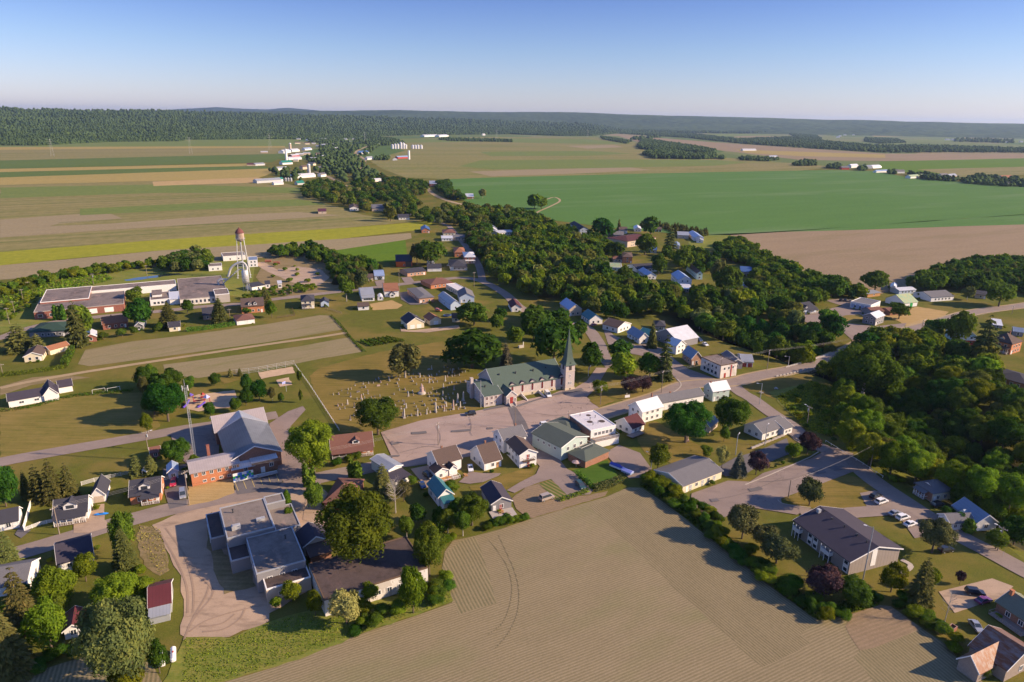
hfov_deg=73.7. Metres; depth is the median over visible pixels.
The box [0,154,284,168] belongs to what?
field
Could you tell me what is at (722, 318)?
broadleaf tree
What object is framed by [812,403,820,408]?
shrub
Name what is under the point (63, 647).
shrub
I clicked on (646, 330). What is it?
house
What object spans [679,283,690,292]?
house
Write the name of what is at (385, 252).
field
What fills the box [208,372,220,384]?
broadleaf tree
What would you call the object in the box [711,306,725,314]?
broadleaf tree
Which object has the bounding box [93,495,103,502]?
garage door
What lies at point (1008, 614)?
window
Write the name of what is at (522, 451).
house
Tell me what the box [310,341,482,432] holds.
cemetery lawn
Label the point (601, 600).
field
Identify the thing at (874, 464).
shrub
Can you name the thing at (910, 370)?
broadleaf tree
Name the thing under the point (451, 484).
shrub
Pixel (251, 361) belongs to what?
field
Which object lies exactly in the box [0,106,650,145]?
forest
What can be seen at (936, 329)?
broadleaf tree
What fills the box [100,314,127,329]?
house
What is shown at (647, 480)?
shrub
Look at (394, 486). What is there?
bare tree
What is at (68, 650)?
shrub
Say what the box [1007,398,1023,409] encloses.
broadleaf tree
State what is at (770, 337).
broadleaf tree
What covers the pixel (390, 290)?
house
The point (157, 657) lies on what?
broadleaf tree
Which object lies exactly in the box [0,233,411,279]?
field
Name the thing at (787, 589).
shrub
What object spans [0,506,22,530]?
house
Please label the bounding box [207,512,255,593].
pavement
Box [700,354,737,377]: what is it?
shop
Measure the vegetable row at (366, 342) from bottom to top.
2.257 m
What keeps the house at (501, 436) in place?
on the ground at (362, 325)
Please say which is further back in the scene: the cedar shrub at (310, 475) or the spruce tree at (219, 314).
the spruce tree at (219, 314)
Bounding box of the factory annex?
[150,289,179,305]
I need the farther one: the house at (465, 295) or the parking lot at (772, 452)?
the house at (465, 295)
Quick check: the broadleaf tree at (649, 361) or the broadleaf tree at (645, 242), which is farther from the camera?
the broadleaf tree at (645, 242)
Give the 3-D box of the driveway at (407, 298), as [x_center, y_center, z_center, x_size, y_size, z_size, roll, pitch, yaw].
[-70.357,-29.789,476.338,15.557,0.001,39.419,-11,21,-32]
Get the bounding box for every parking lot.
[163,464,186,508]
[171,424,218,462]
[234,473,281,493]
[269,406,321,486]
[381,368,607,466]
[508,449,592,495]
[602,324,714,379]
[608,445,651,477]
[691,447,852,519]
[719,438,789,475]
[805,298,905,339]
[860,490,922,537]
[939,578,1012,612]
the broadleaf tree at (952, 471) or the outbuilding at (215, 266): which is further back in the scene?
the outbuilding at (215, 266)
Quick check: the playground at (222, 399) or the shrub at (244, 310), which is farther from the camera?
the shrub at (244, 310)
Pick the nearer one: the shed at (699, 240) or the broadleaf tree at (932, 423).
the broadleaf tree at (932, 423)
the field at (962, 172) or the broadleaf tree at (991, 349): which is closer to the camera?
the broadleaf tree at (991, 349)
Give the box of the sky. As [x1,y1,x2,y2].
[0,0,1023,123]
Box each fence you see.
[22,501,30,529]
[23,519,51,530]
[81,474,110,485]
[231,360,294,374]
[295,364,337,427]
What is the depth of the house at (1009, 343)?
378.84 m
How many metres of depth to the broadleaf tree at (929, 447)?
257.52 m
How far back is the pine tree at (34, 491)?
218.90 m
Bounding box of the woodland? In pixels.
[0,174,1023,637]
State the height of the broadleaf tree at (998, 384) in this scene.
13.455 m
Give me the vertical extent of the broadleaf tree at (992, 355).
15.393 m
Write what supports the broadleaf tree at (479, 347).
on the ground at (362, 325)
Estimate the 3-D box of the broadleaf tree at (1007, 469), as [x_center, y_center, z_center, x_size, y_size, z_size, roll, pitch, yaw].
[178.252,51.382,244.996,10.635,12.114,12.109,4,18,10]
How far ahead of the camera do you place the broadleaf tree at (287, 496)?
215.87 m
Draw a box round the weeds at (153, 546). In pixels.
[137,525,169,571]
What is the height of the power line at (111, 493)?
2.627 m
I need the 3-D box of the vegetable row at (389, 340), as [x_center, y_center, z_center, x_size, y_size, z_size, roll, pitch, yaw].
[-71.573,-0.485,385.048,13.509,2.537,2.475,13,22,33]
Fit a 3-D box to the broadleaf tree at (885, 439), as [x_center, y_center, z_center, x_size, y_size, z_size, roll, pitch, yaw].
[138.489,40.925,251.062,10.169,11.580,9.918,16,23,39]
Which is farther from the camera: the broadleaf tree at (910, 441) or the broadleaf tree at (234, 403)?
the broadleaf tree at (234, 403)
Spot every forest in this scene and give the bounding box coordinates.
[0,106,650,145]
[268,135,384,181]
[307,135,631,145]
[374,153,1023,186]
[619,131,1023,152]
[630,129,1014,142]
[636,138,717,158]
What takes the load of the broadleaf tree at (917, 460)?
on the ground at (362, 325)
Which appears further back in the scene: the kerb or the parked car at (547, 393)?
the parked car at (547, 393)
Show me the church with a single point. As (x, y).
(508, 385)
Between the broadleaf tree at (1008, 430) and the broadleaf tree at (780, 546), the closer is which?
the broadleaf tree at (780, 546)
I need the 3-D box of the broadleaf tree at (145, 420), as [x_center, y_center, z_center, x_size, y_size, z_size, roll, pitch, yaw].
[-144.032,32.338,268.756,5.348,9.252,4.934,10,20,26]
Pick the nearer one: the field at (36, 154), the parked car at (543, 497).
the parked car at (543, 497)
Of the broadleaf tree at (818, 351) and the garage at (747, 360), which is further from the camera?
the broadleaf tree at (818, 351)
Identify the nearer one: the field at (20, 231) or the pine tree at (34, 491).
the pine tree at (34, 491)
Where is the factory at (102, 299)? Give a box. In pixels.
[33,279,176,319]
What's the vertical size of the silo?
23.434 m
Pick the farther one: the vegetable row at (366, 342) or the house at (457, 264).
the house at (457, 264)
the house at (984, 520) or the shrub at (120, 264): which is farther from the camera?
the shrub at (120, 264)
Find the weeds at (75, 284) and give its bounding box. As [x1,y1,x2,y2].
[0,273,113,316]
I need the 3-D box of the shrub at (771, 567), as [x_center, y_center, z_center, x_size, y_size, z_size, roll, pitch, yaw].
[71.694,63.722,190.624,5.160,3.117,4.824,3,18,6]
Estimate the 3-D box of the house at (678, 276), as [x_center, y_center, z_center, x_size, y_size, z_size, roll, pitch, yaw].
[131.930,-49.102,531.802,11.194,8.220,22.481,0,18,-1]
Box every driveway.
[15,526,29,537]
[74,504,106,532]
[303,499,328,524]
[375,280,383,287]
[400,292,428,304]
[400,325,459,331]
[402,277,413,282]
[411,465,429,486]
[459,472,500,483]
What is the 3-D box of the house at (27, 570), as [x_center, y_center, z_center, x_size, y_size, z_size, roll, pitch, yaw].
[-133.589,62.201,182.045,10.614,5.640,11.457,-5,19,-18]
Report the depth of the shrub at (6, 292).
463.56 m
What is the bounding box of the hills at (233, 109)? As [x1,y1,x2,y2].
[173,107,317,110]
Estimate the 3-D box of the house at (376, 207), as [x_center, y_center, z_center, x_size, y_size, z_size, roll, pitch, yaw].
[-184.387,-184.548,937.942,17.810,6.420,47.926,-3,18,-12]
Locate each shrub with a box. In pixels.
[0,288,10,294]
[3,305,12,309]
[7,281,18,288]
[12,278,21,284]
[22,276,36,282]
[24,282,35,290]
[28,663,47,674]
[33,655,46,670]
[39,271,50,276]
[41,647,61,661]
[48,594,71,608]
[50,304,57,319]
[53,643,71,653]
[56,305,60,319]
[59,271,68,277]
[59,303,66,319]
[66,643,83,658]
[68,269,76,277]
[76,269,87,276]
[84,266,93,273]
[92,266,101,273]
[98,332,108,339]
[108,266,118,272]
[115,328,126,336]
[116,262,124,267]
[123,263,130,270]
[242,308,251,313]
[269,596,281,607]
[276,248,287,255]
[301,462,308,487]
[304,466,315,486]
[323,252,331,256]
[331,457,341,464]
[344,454,353,460]
[346,459,353,477]
[348,623,362,637]
[350,460,363,478]
[352,451,361,459]
[355,612,369,624]
[357,596,366,613]
[361,599,373,612]
[365,610,383,627]
[370,519,395,541]
[374,602,390,614]
[389,599,405,614]
[425,583,438,599]
[427,594,444,604]
[429,584,446,597]
[430,577,445,587]
[438,569,453,579]
[442,533,453,543]
[443,578,456,591]
[445,479,459,491]
[447,532,456,540]
[482,521,492,529]
[488,518,498,526]
[492,516,506,525]
[505,516,514,523]
[513,514,522,521]
[519,512,529,520]
[639,473,646,480]
[642,475,652,485]
[645,470,658,477]
[651,477,661,488]
[654,484,664,494]
[657,474,666,478]
[658,478,671,487]
[661,490,670,498]
[662,496,676,501]
[667,483,683,497]
[667,497,682,507]
[679,493,689,502]
[682,500,696,511]
[688,497,698,504]
[690,508,701,517]
[697,501,710,510]
[699,511,710,521]
[700,444,713,456]
[701,518,714,529]
[703,529,714,539]
[704,506,716,513]
[709,510,725,521]
[710,523,725,537]
[713,519,721,525]
[715,534,726,545]
[720,543,732,552]
[722,526,730,534]
[724,535,732,543]
[728,543,740,548]
[729,547,748,560]
[736,556,749,565]
[743,543,759,553]
[743,547,753,555]
[745,556,764,567]
[750,567,761,571]
[753,570,768,581]
[758,556,769,563]
[760,562,777,574]
[764,573,777,583]
[777,581,786,593]
[778,573,791,582]
[779,583,798,595]
[782,573,804,589]
[793,594,806,608]
[804,590,824,603]
[804,597,819,612]
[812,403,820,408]
[815,605,834,620]
[817,601,836,609]
[823,428,831,434]
[834,605,851,621]
[870,590,884,601]
[871,461,878,466]
[887,474,897,481]
[891,599,906,608]
[895,589,910,601]
[902,603,923,617]
[918,618,938,630]
[919,607,936,620]
[935,621,954,634]
[941,505,956,512]
[944,640,963,653]
[946,631,965,642]
[962,518,976,534]
[983,668,993,677]
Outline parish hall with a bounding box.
[187,407,282,485]
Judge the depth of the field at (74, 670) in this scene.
153.36 m
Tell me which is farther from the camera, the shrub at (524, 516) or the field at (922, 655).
the shrub at (524, 516)
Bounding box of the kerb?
[745,451,818,484]
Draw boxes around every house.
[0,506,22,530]
[0,557,40,596]
[23,345,46,361]
[27,321,68,336]
[52,494,93,526]
[54,533,93,570]
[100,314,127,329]
[128,475,164,505]
[134,317,146,329]
[168,321,180,331]
[201,306,212,319]
[240,297,263,313]
[300,295,314,308]
[308,536,427,615]
[322,478,364,505]
[329,431,373,459]
[349,203,358,210]
[359,287,374,300]
[371,204,383,210]
[373,270,384,279]
[382,283,398,297]
[397,214,409,219]
[400,267,425,276]
[407,287,433,302]
[420,225,429,232]
[421,277,453,288]
[425,445,462,481]
[426,475,454,508]
[429,181,436,186]
[441,235,452,240]
[442,229,455,235]
[446,283,462,294]
[448,259,467,270]
[452,234,464,240]
[453,247,464,256]
[457,287,474,302]
[462,252,475,263]
[465,193,473,198]
[469,440,502,470]
[480,480,516,518]
[492,423,527,452]
[493,229,511,234]
[505,435,537,467]
[508,298,521,311]
[560,298,581,315]
[569,221,588,232]
[581,309,602,324]
[602,318,631,332]
[607,234,655,246]
[609,262,621,270]
[612,256,621,261]
[613,231,623,236]
[615,413,645,437]
[619,227,627,233]
[622,252,632,262]
[626,326,648,343]
[627,263,656,271]
[628,393,663,421]
[633,225,640,231]
[638,267,656,278]
[641,327,655,335]
[653,320,665,330]
[653,387,704,409]
[654,455,723,492]
[667,337,685,354]
[671,270,691,284]
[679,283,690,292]
[682,345,701,364]
[686,263,702,278]
[703,380,730,400]
[721,350,743,368]
[740,266,751,275]
[744,415,793,439]
[801,301,818,313]
[850,297,880,309]
[861,306,884,313]
[862,310,885,325]
[882,307,901,315]
[890,286,916,293]
[913,290,953,301]
[913,479,950,501]
[937,497,999,530]
[945,329,975,344]
[975,290,986,298]
[988,589,1023,635]
[995,330,1023,354]
[1002,369,1023,387]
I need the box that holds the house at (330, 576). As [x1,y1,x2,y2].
[308,536,427,615]
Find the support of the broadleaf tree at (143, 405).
on the ground at (362, 325)
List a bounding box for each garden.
[512,483,607,517]
[539,480,566,500]
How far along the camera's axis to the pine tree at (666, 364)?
329.15 m
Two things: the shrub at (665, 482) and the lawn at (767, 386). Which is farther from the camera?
the lawn at (767, 386)
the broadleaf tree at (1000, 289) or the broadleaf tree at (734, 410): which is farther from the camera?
the broadleaf tree at (1000, 289)
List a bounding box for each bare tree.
[383,476,404,512]
[943,588,956,620]
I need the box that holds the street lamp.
[862,524,873,579]
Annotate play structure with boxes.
[182,394,209,407]
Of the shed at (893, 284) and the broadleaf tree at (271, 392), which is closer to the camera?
the broadleaf tree at (271, 392)
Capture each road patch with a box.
[412,431,426,433]
[451,429,470,431]
[483,388,582,410]
[508,407,528,428]
[748,486,762,491]
[808,471,825,474]
[833,466,844,470]
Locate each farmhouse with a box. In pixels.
[299,165,306,169]
[317,172,325,176]
[839,166,848,169]
[896,169,904,172]
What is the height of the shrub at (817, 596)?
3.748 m
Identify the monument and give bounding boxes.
[418,383,425,394]
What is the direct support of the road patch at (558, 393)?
on the parking lot at (465, 442)
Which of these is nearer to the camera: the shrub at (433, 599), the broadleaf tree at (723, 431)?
the shrub at (433, 599)
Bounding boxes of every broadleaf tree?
[0,466,19,506]
[20,593,67,651]
[28,564,78,600]
[66,303,93,331]
[69,595,155,680]
[71,551,98,581]
[88,570,138,604]
[105,665,145,681]
[106,510,135,548]
[122,298,153,322]
[124,286,142,300]
[131,366,150,383]
[133,575,154,594]
[136,376,147,392]
[139,412,152,432]
[140,391,154,414]
[142,382,187,421]
[144,364,157,376]
[146,637,169,672]
[158,436,191,462]
[159,374,175,383]
[162,367,183,382]
[177,386,191,406]
[180,299,193,313]
[182,375,193,391]
[188,454,199,459]
[202,402,215,415]
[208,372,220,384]
[229,397,241,411]
[238,387,254,404]
[239,373,252,387]
[249,379,266,400]
[263,300,277,315]
[267,387,275,400]
[278,392,283,400]
[280,580,301,601]
[282,417,333,471]
[283,490,291,503]
[284,506,292,513]
[296,370,301,380]
[298,389,302,399]
[302,482,324,507]
[305,589,323,615]
[313,481,395,562]
[339,278,354,300]
[352,395,400,434]
[354,268,369,286]
[361,581,378,600]
[387,341,421,377]
[392,479,412,501]
[397,565,427,612]
[398,515,413,535]
[408,475,416,484]
[409,242,419,258]
[412,519,447,576]
[414,239,447,263]
[436,508,456,532]
[439,327,502,367]
[453,510,470,535]
[455,301,489,325]
[456,491,488,525]
[478,188,485,197]
[520,308,546,338]
[527,194,542,208]
[530,319,583,357]
[537,195,547,208]
[542,310,556,322]
[580,341,604,369]
[587,277,605,287]
[591,217,615,235]
[591,379,607,395]
[604,241,624,255]
[607,338,633,354]
[609,351,638,378]
[635,233,657,254]
[638,351,660,376]
[641,216,658,233]
[649,442,671,467]
[651,253,667,274]
[662,399,714,442]
[672,247,694,271]
[689,307,710,328]
[690,299,712,310]
[694,312,711,332]
[704,317,720,337]
[710,258,725,280]
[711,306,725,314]
[712,264,744,288]
[713,320,737,340]
[713,395,752,428]
[714,316,729,337]
[719,302,737,315]
[719,426,729,441]
[723,311,737,320]
[727,503,759,538]
[741,315,756,331]
[742,288,758,299]
[747,330,764,347]
[750,524,780,543]
[752,318,772,334]
[760,529,801,563]
[763,334,774,354]
[767,335,792,359]
[768,331,784,357]
[771,320,793,338]
[778,295,794,309]
[784,301,804,314]
[785,442,802,459]
[786,309,804,324]
[786,343,804,361]
[792,343,816,363]
[796,321,823,343]
[796,329,818,345]
[796,475,824,505]
[803,340,816,349]
[813,273,849,297]
[813,347,824,356]
[814,359,833,378]
[816,326,835,345]
[818,307,838,326]
[821,314,849,336]
[828,357,846,378]
[829,340,907,394]
[830,376,854,394]
[831,385,854,403]
[832,377,856,390]
[833,401,856,415]
[834,418,865,450]
[837,405,861,421]
[838,573,873,607]
[844,392,865,402]
[848,395,878,410]
[851,331,879,348]
[852,432,885,465]
[855,408,884,433]
[859,270,891,289]
[866,325,891,338]
[867,428,888,437]
[868,395,883,411]
[871,384,902,398]
[875,331,898,349]
[878,440,910,473]
[878,561,909,591]
[881,386,908,400]
[881,392,908,409]
[881,414,896,422]
[881,437,895,463]
[882,422,903,436]
[884,325,902,337]
[888,412,909,427]
[889,302,911,318]
[889,435,918,450]
[891,365,915,385]
[893,410,908,419]
[896,340,920,355]
[898,331,923,344]
[898,356,916,366]
[902,446,935,483]
[903,420,929,434]
[903,427,936,445]
[904,431,925,443]
[905,376,923,389]
[906,416,922,429]
[907,372,926,384]
[909,356,934,375]
[909,410,930,420]
[910,457,942,480]
[914,326,948,348]
[914,330,939,349]
[917,517,959,552]
[920,441,945,462]
[922,378,948,397]
[923,324,943,333]
[923,416,943,433]
[923,567,942,584]
[925,318,946,329]
[928,391,953,412]
[931,361,946,373]
[931,436,947,445]
[933,366,964,380]
[933,458,971,487]
[934,441,953,462]
[941,310,978,338]
[941,376,970,393]
[941,435,969,455]
[942,358,974,371]
[942,418,972,441]
[943,338,969,355]
[943,354,962,360]
[946,387,976,410]
[948,407,975,419]
[948,481,974,503]
[949,453,971,462]
[958,370,992,384]
[959,410,978,440]
[960,442,982,462]
[961,286,976,298]
[962,461,988,473]
[963,414,997,444]
[963,464,1000,498]
[964,378,995,405]
[964,386,980,407]
[968,356,1003,372]
[968,493,1008,519]
[970,345,1000,357]
[975,352,1005,369]
[980,368,1006,381]
[980,449,1014,468]
[984,280,1017,306]
[984,528,1009,548]
[985,410,996,416]
[985,446,1014,466]
[987,415,1023,448]
[988,380,1002,406]
[990,385,1015,404]
[991,470,1023,510]
[993,408,1020,420]
[995,404,1023,419]
[995,465,1017,475]
[997,514,1023,545]
[1001,387,1023,405]
[1003,383,1018,390]
[1003,506,1023,521]
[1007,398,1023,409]
[1011,443,1023,463]
[1012,470,1023,479]
[1013,463,1023,472]
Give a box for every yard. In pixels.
[152,484,327,636]
[278,267,328,284]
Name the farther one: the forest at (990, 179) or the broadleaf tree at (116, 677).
the forest at (990, 179)
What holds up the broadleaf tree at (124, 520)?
on the ground at (362, 325)
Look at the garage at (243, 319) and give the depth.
413.41 m
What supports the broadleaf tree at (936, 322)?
on the ground at (362, 325)
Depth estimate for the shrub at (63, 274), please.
516.99 m
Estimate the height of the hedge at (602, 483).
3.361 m
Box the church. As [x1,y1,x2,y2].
[466,326,576,406]
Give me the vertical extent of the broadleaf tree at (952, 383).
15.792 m
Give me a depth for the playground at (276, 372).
335.25 m
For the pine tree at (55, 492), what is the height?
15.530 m
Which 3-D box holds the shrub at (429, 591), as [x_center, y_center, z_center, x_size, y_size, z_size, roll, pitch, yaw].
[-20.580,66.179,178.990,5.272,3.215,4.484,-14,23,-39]
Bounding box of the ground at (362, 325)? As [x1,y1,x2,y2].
[0,133,1023,681]
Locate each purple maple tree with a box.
[620,376,640,393]
[635,375,651,391]
[747,450,770,474]
[799,430,821,454]
[803,562,843,596]
[955,570,966,584]
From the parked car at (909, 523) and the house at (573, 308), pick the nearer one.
the parked car at (909, 523)
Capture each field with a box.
[0,139,298,146]
[0,146,284,149]
[0,148,285,159]
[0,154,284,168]
[0,163,265,171]
[0,166,267,176]
[0,169,270,184]
[0,180,424,251]
[0,185,301,197]
[0,212,336,237]
[0,214,121,227]
[0,221,432,264]
[0,233,166,242]
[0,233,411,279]
[0,259,254,332]
[0,375,89,394]
[14,194,282,204]
[20,657,161,681]
[78,315,342,365]
[80,199,329,214]
[153,177,261,185]
[163,338,361,377]
[180,219,322,225]
[225,487,921,681]
[337,240,406,261]
[369,137,825,178]
[400,138,630,143]
[442,536,495,613]
[450,170,1023,234]
[461,159,746,168]
[470,167,646,175]
[481,151,633,155]
[570,145,620,148]
[589,488,817,666]
[614,134,1023,160]
[677,163,825,169]
[688,235,730,250]
[707,133,768,135]
[731,224,1023,293]
[738,150,884,157]
[845,605,920,649]
[853,629,981,681]
[879,158,1023,173]
[911,140,1023,142]
[918,167,1023,176]
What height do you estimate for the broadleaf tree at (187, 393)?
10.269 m
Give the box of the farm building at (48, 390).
[6,378,72,407]
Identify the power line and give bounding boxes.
[53,477,164,508]
[184,457,280,472]
[333,423,436,449]
[516,387,597,404]
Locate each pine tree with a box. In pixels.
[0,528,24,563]
[0,612,39,681]
[1,324,31,356]
[1,567,34,636]
[27,464,50,505]
[28,334,45,348]
[40,459,63,506]
[59,463,81,497]
[64,301,93,347]
[128,454,143,479]
[143,455,160,476]
[371,463,393,498]
[652,335,673,382]
[664,225,677,251]
[905,557,936,608]
[971,315,1001,357]
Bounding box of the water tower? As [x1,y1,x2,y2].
[235,227,250,278]
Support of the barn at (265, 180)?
on the ground at (362, 325)
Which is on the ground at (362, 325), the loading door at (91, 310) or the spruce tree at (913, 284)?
the spruce tree at (913, 284)
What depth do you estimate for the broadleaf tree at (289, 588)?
175.33 m
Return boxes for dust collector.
[217,261,249,290]
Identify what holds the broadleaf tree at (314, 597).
on the ground at (362, 325)
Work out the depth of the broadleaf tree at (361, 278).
491.39 m
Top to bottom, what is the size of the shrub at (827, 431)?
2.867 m
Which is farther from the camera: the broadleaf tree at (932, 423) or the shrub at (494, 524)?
the broadleaf tree at (932, 423)
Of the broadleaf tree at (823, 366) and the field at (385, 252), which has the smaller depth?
the broadleaf tree at (823, 366)
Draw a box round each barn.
[252,177,281,182]
[272,181,283,184]
[278,149,290,153]
[279,160,292,164]
[288,154,299,156]
[288,156,301,159]
[290,173,315,177]
[294,180,304,184]
[318,208,325,213]
[395,156,407,158]
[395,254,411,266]
[420,134,436,136]
[435,134,448,136]
[438,291,460,309]
[656,325,698,345]
[741,149,755,150]
[847,164,857,167]
[873,169,886,172]
[885,293,917,306]
[905,174,919,178]
[956,625,1023,681]
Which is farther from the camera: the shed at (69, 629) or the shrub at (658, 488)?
the shrub at (658, 488)
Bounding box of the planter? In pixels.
[950,623,957,631]
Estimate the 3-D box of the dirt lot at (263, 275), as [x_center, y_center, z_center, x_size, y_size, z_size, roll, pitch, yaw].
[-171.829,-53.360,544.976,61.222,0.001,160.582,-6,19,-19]
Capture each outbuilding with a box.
[208,263,221,270]
[221,251,245,260]
[246,281,264,289]
[248,256,257,266]
[264,280,269,287]
[277,280,281,287]
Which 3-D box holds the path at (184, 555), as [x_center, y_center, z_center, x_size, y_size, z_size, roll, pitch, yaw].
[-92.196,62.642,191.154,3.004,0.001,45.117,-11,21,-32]
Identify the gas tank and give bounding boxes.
[170,646,175,662]
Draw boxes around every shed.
[61,605,85,639]
[86,329,96,341]
[147,578,172,624]
[148,445,160,458]
[166,460,178,479]
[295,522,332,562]
[320,297,328,306]
[357,302,368,309]
[367,274,373,280]
[377,293,382,299]
[451,313,459,321]
[677,231,688,238]
[689,230,703,240]
[696,237,703,242]
[860,290,880,296]
[890,282,896,287]
[991,318,1002,329]
[1011,327,1023,336]
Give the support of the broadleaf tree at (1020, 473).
on the ground at (362, 325)
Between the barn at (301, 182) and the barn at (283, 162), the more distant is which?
the barn at (283, 162)
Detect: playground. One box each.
[187,390,236,410]
[259,367,294,378]
[276,377,291,386]
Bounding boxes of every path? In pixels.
[0,332,346,388]
[159,533,188,612]
[165,527,194,612]
[183,586,209,639]
[187,575,213,627]
[189,607,250,631]
[200,614,234,626]
[203,607,245,631]
[258,262,281,276]
[488,538,512,634]
[496,536,519,647]
[537,197,560,212]
[590,302,1023,418]
[900,559,913,573]
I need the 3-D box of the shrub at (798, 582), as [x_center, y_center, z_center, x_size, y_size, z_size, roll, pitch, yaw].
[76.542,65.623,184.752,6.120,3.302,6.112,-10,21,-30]
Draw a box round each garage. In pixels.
[44,341,69,354]
[90,474,110,502]
[232,313,254,324]
[370,453,411,485]
[400,312,423,329]
[423,312,440,324]
[427,263,441,271]
[704,415,718,432]
[737,354,753,366]
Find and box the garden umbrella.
[572,460,580,463]
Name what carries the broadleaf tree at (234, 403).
on the ground at (362, 325)
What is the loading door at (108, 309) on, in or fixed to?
in the factory at (102, 299)
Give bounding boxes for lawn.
[0,392,159,457]
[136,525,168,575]
[163,590,452,681]
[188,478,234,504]
[216,370,240,383]
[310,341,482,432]
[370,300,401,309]
[469,468,535,497]
[572,460,621,487]
[576,369,677,400]
[589,395,614,406]
[636,421,713,462]
[743,373,815,399]
[769,385,826,431]
[781,474,875,507]
[843,314,862,321]
[885,307,947,325]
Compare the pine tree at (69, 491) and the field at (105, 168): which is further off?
the field at (105, 168)
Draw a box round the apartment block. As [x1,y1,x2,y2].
[791,506,903,574]
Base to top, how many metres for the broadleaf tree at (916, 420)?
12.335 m
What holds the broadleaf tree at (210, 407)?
on the ground at (362, 325)
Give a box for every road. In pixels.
[0,277,612,367]
[0,411,277,465]
[16,450,501,557]
[354,146,366,168]
[427,187,461,204]
[447,226,485,279]
[595,303,1023,417]
[633,344,692,380]
[730,386,1023,576]
[798,501,908,517]
[805,317,861,334]
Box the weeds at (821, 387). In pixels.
[776,380,839,436]
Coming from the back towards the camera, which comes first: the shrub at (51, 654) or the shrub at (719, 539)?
the shrub at (719, 539)
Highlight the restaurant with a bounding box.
[530,416,610,467]
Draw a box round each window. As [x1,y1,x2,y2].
[70,629,76,635]
[1005,610,1010,617]
[1017,619,1023,626]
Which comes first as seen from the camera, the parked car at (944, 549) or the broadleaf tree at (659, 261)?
the parked car at (944, 549)
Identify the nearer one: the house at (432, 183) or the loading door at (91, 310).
the loading door at (91, 310)
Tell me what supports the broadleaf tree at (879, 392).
on the ground at (362, 325)
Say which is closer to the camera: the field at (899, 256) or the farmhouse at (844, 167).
the field at (899, 256)
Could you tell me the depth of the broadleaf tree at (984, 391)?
298.03 m
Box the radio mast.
[181,385,195,453]
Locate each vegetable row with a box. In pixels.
[360,339,372,345]
[364,338,377,345]
[368,338,382,344]
[371,337,387,343]
[376,337,393,342]
[381,336,397,341]
[386,335,403,340]
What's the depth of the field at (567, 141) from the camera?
3907.39 m
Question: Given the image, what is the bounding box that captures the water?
[126,273,179,280]
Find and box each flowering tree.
[327,588,360,623]
[715,445,730,467]
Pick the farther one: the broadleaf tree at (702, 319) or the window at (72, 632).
the broadleaf tree at (702, 319)
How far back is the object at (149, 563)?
196.95 m
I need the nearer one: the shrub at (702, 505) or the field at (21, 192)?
the shrub at (702, 505)
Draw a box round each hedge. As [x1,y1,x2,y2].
[0,364,65,376]
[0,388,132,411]
[60,344,75,365]
[185,321,234,331]
[330,315,365,351]
[559,488,589,500]
[576,471,594,488]
[592,474,624,491]
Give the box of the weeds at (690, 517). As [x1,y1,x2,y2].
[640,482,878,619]
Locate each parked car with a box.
[170,476,176,486]
[179,486,185,498]
[418,481,426,488]
[422,470,432,479]
[465,410,475,415]
[467,464,473,471]
[539,492,554,501]
[544,389,551,396]
[575,479,585,488]
[869,492,881,499]
[874,497,888,504]
[887,509,901,516]
[895,512,910,520]
[903,520,917,527]
[930,500,945,507]
[937,545,954,553]
[964,585,985,595]
[967,619,982,632]
[974,595,992,604]
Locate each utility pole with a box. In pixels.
[50,506,59,534]
[181,471,189,504]
[994,523,1007,550]
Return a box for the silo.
[307,164,310,172]
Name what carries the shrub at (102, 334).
on the ground at (362, 325)
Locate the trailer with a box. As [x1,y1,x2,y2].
[621,467,633,474]
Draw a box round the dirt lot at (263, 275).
[256,255,340,295]
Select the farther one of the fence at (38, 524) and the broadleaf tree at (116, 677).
the fence at (38, 524)
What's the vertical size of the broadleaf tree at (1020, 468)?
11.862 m
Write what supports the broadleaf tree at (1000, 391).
on the ground at (362, 325)
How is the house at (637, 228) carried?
on the ground at (362, 325)
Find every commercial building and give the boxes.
[205,493,311,601]
[569,410,619,446]
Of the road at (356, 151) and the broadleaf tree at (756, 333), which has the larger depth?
the road at (356, 151)
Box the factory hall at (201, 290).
[177,275,229,303]
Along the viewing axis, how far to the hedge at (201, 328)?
401.22 m
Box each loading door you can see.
[88,308,97,313]
[104,307,113,311]
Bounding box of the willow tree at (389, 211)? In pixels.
[382,203,396,220]
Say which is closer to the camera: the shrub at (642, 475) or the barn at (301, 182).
the shrub at (642, 475)
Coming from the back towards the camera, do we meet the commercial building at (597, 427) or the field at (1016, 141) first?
the field at (1016, 141)
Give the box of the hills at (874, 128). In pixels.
[184,110,1023,138]
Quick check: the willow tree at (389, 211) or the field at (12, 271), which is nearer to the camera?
the field at (12, 271)
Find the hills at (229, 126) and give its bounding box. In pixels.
[12,111,578,139]
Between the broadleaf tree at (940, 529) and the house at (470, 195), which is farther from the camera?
the house at (470, 195)
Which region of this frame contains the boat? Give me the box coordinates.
[609,461,622,469]
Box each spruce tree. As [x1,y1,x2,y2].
[19,470,29,501]
[109,526,141,572]
[157,302,182,328]
[210,298,229,324]
[227,369,232,377]
[237,368,242,376]
[262,287,271,304]
[331,275,338,284]
[348,274,361,288]
[367,265,373,273]
[464,231,471,243]
[475,243,483,256]
[498,343,513,366]
[645,322,656,348]
[729,451,747,478]
[907,280,918,291]
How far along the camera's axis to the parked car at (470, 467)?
244.21 m

